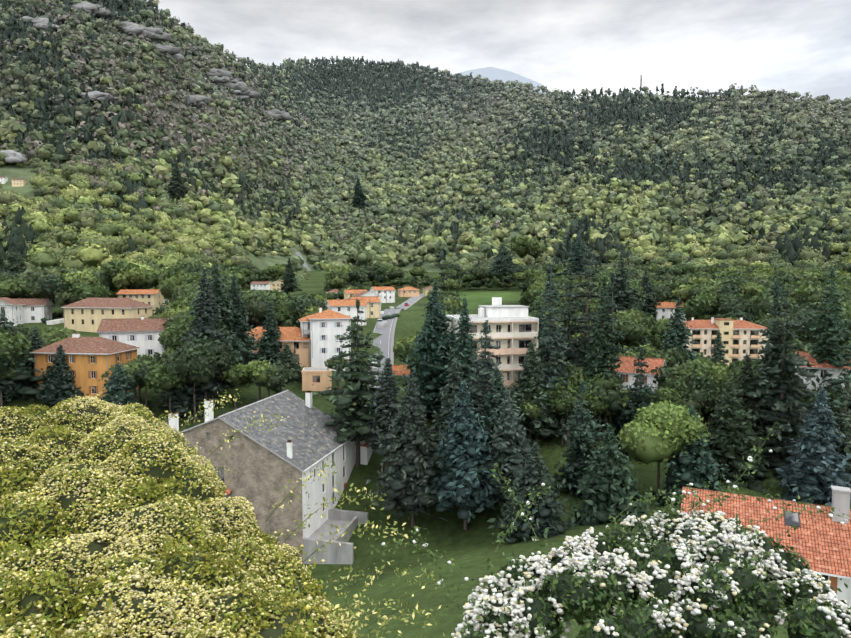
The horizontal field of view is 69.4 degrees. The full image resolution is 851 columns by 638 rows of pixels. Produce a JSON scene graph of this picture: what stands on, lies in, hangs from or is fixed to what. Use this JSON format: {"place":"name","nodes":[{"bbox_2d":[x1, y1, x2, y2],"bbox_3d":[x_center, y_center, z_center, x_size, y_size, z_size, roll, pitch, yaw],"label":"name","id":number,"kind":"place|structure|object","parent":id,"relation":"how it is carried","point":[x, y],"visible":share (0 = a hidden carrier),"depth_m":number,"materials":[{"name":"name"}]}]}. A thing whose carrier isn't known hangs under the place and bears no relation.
{"place":"outdoors","nodes":[
{"label":"outdoors","id":0,"kind":"place"},
{"bbox_2d":[0,176,7,183],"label":"hill house","id":1,"kind":"structure","parent":0,"point":[3,179],"depth_m":640.93,"materials":[{"name":"white paint"}]},
{"bbox_2d":[11,179,26,186],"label":"hill house","id":2,"kind":"structure","parent":0,"point":[18,182],"depth_m":638.44,"materials":[{"name":"beige paint"}]},
{"bbox_2d":[295,252,309,270],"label":"hillside road","id":3,"kind":"structure","parent":0,"point":[298,254],"depth_m":796.65,"materials":[{"name":"grey asphalt"}]},
{"bbox_2d":[368,293,423,397],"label":"road","id":4,"kind":"structure","parent":0,"point":[384,344],"depth_m":194.32,"materials":[{"name":"grey asphalt"}]},
{"bbox_2d":[0,0,849,272],"bbox_3d":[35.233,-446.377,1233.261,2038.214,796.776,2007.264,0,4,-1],"label":"hillside terrain","id":5,"kind":"structure","parent":0,"point":[14,171],"depth_m":959.35,"materials":[{"name":"green plant"}]},
{"bbox_2d":[1,1,293,162],"bbox_3d":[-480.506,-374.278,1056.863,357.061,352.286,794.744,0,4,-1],"label":"rock outcrops","id":6,"kind":"object","parent":5,"relation":"on","point":[238,87],"visible":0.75,"depth_m":1055.28,"materials":[{"name":"grey stone"}]},
{"bbox_2d":[0,0,850,305],"bbox_3d":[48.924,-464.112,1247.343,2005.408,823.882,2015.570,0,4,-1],"label":"forest trees","id":7,"kind":"object","parent":5,"relation":"on","point":[380,200],"visible":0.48,"depth_m":991.72,"materials":[{"name":"green plant"}]},
{"bbox_2d":[3,269,850,637],"bbox_3d":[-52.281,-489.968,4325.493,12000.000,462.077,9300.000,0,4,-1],"label":"ground","id":8,"kind":"structure","parent":0,"point":[471,549],"depth_m":88.91,"materials":[{"name":"green plant"}]},
{"bbox_2d":[0,297,24,325],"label":"white house","id":9,"kind":"structure","parent":8,"relation":"on","point":[14,309],"depth_m":180.53,"materials":[{"name":"paint"}]},
{"bbox_2d":[10,298,53,322],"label":"white house","id":10,"kind":"structure","parent":8,"relation":"on","point":[36,310],"depth_m":189.33,"materials":[{"name":"paint"}]},
{"bbox_2d":[29,333,139,399],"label":"ochre house","id":11,"kind":"structure","parent":8,"relation":"on","point":[90,361],"depth_m":116.94,"materials":[{"name":"paint"}]},
{"bbox_2d":[61,298,154,332],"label":"long cream house","id":12,"kind":"structure","parent":8,"relation":"on","point":[87,315],"depth_m":174.44,"materials":[{"name":"paint"}]},
{"bbox_2d":[96,316,166,356],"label":"white house","id":13,"kind":"structure","parent":8,"relation":"on","point":[142,332],"depth_m":139.59,"materials":[{"name":"paint"}]},
{"bbox_2d":[116,289,163,312],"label":"house","id":14,"kind":"structure","parent":8,"relation":"on","point":[154,297],"depth_m":213.59,"materials":[{"name":"beige paint"}]},
{"bbox_2d":[0,392,369,637],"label":"yellow bush","id":15,"kind":"object","parent":8,"relation":"on","point":[154,486],"depth_m":9.89,"materials":[{"name":"yellow plant"}]},
{"bbox_2d":[46,306,393,374],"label":"garden walls","id":16,"kind":"structure","parent":8,"relation":"on","point":[382,324],"depth_m":188.00,"materials":[{"name":"white paint"}]},
{"bbox_2d":[41,312,399,396],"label":"garden hedges","id":17,"kind":"object","parent":8,"relation":"on","point":[277,390],"visible":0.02,"depth_m":189.19,"materials":[{"name":"green plant"}]},
{"bbox_2d":[250,281,270,289],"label":"house","id":18,"kind":"structure","parent":8,"relation":"on","point":[260,285],"depth_m":439.09,"materials":[{"name":"white paint"}]},
{"bbox_2d":[161,390,372,563],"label":"stone house","id":19,"kind":"structure","parent":8,"relation":"on","point":[260,466],"depth_m":90.53,"materials":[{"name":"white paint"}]},
{"bbox_2d":[246,327,310,366],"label":"peach house","id":20,"kind":"structure","parent":8,"relation":"on","point":[294,337],"depth_m":148.74,"materials":[{"name":"paint"}]},
{"bbox_2d":[269,280,290,292],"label":"house","id":21,"kind":"structure","parent":8,"relation":"on","point":[274,285],"depth_m":398.77,"materials":[{"name":"beige paint"}]},
{"bbox_2d":[298,315,310,347],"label":"white house wing","id":22,"kind":"structure","parent":8,"relation":"on","point":[305,325],"depth_m":148.97,"materials":[{"name":"white paint"}]},
{"bbox_2d":[178,389,444,637],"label":"leafy branches","id":23,"kind":"object","parent":8,"relation":"on","point":[385,617],"depth_m":10.26,"materials":[{"name":"plant"}]},
{"bbox_2d":[301,367,331,390],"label":"building","id":24,"kind":"structure","parent":8,"relation":"on","point":[318,378],"depth_m":131.41,"materials":[{"name":"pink paint"}]},
{"bbox_2d":[308,307,352,370],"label":"white house","id":25,"kind":"structure","parent":8,"relation":"on","point":[326,328],"depth_m":147.45,"materials":[{"name":"paint"}]},
{"bbox_2d":[325,289,338,298],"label":"house","id":26,"kind":"structure","parent":8,"relation":"on","point":[334,290],"depth_m":359.64,"materials":[{"name":"white paint"}]},
{"bbox_2d":[325,299,367,325],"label":"house row","id":27,"kind":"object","parent":8,"relation":"on","point":[345,306],"visible":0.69,"depth_m":205.09,"materials":[{"name":"white paint"}]},
{"bbox_2d":[343,289,366,298],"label":"house","id":28,"kind":"structure","parent":8,"relation":"on","point":[348,293],"depth_m":320.10,"materials":[{"name":"beige paint"}]},
{"bbox_2d":[349,296,381,317],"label":"house row","id":29,"kind":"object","parent":8,"relation":"on","point":[373,307],"visible":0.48,"depth_m":225.60,"materials":[{"name":"beige paint"}]},
{"bbox_2d":[353,291,380,309],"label":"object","id":30,"kind":"structure","parent":8,"relation":"on","point":[366,293],"depth_m":300.11,"materials":[{"name":"white paint"}]},
{"bbox_2d":[369,286,395,302],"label":"house","id":31,"kind":"structure","parent":8,"relation":"on","point":[383,290],"depth_m":340.61,"materials":[{"name":"white paint"}]},
{"bbox_2d":[392,365,417,375],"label":"building","id":32,"kind":"structure","parent":8,"relation":"on","point":[399,370],"depth_m":150.40,"materials":[{"name":"pink paint"}]},
{"bbox_2d":[389,295,426,374],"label":"pavement kerb","id":33,"kind":"structure","parent":8,"relation":"on","point":[391,352],"depth_m":192.68,"materials":[{"name":"concrete"}]},
{"bbox_2d":[398,287,418,296],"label":"peach house","id":34,"kind":"structure","parent":8,"relation":"on","point":[411,292],"depth_m":380.32,"materials":[{"name":"paint"}]},
{"bbox_2d":[0,259,850,448],"bbox_3d":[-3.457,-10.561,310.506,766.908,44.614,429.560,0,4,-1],"label":"deciduous trees","id":35,"kind":"object","parent":8,"relation":"on","point":[198,349],"depth_m":188.53,"materials":[{"name":"green plant"}]},
{"bbox_2d":[0,162,850,543],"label":"conifer trees","id":36,"kind":"object","parent":8,"relation":"on","point":[586,472],"visible":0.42,"depth_m":97.35,"materials":[{"name":"green plant"}]},
{"bbox_2d":[422,286,438,294],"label":"peach house","id":37,"kind":"structure","parent":8,"relation":"on","point":[427,289],"depth_m":389.83,"materials":[{"name":"beige paint"}]},
{"bbox_2d":[137,234,772,497],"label":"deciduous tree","id":38,"kind":"object","parent":8,"relation":"on","point":[679,409],"depth_m":83.72,"materials":[{"name":"green plant"}]},
{"bbox_2d":[446,297,538,391],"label":"apartment block","id":39,"kind":"structure","parent":8,"relation":"on","point":[514,329],"depth_m":115.55,"materials":[{"name":"white paint"}]},
{"bbox_2d":[369,421,850,611],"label":"leafy branches","id":40,"kind":"object","parent":8,"relation":"on","point":[430,554],"depth_m":6.15,"materials":[{"name":"green plant"}]},
{"bbox_2d":[608,356,666,413],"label":"red house","id":41,"kind":"structure","parent":8,"relation":"on","point":[626,370],"depth_m":112.53,"materials":[{"name":"white paint"}]},
{"bbox_2d":[451,479,850,637],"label":"rose","id":42,"kind":"object","parent":8,"relation":"on","point":[639,604],"depth_m":4.80,"materials":[{"name":"white plant"}]},
{"bbox_2d":[652,302,686,321],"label":"white house","id":43,"kind":"structure","parent":8,"relation":"on","point":[665,310],"depth_m":256.59,"materials":[{"name":"paint"}]},
{"bbox_2d":[670,317,768,364],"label":"apartment block","id":44,"kind":"structure","parent":8,"relation":"on","point":[740,339],"depth_m":188.87,"materials":[{"name":"beige paint"}]},
{"bbox_2d":[681,485,850,608],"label":"house","id":45,"kind":"structure","parent":8,"relation":"on","point":[821,545],"depth_m":49.34,"materials":[{"name":"orange tile"}]},
{"bbox_2d":[795,351,850,420],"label":"red house","id":46,"kind":"structure","parent":8,"relation":"on","point":[825,367],"depth_m":106.70,"materials":[{"name":"white paint"}]},
{"bbox_2d":[146,0,850,104],"label":"sky","id":47,"kind":"structure","parent":0,"point":[801,46],"materials":[{"name":"white"}]},
{"bbox_2d":[453,67,549,93],"bbox_3d":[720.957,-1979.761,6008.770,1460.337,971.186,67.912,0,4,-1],"label":"distant mountain","id":48,"kind":"structure","parent":0,"point":[493,74],"depth_m":6008.86,"materials":[{"name":"blue stone"}]}
]}

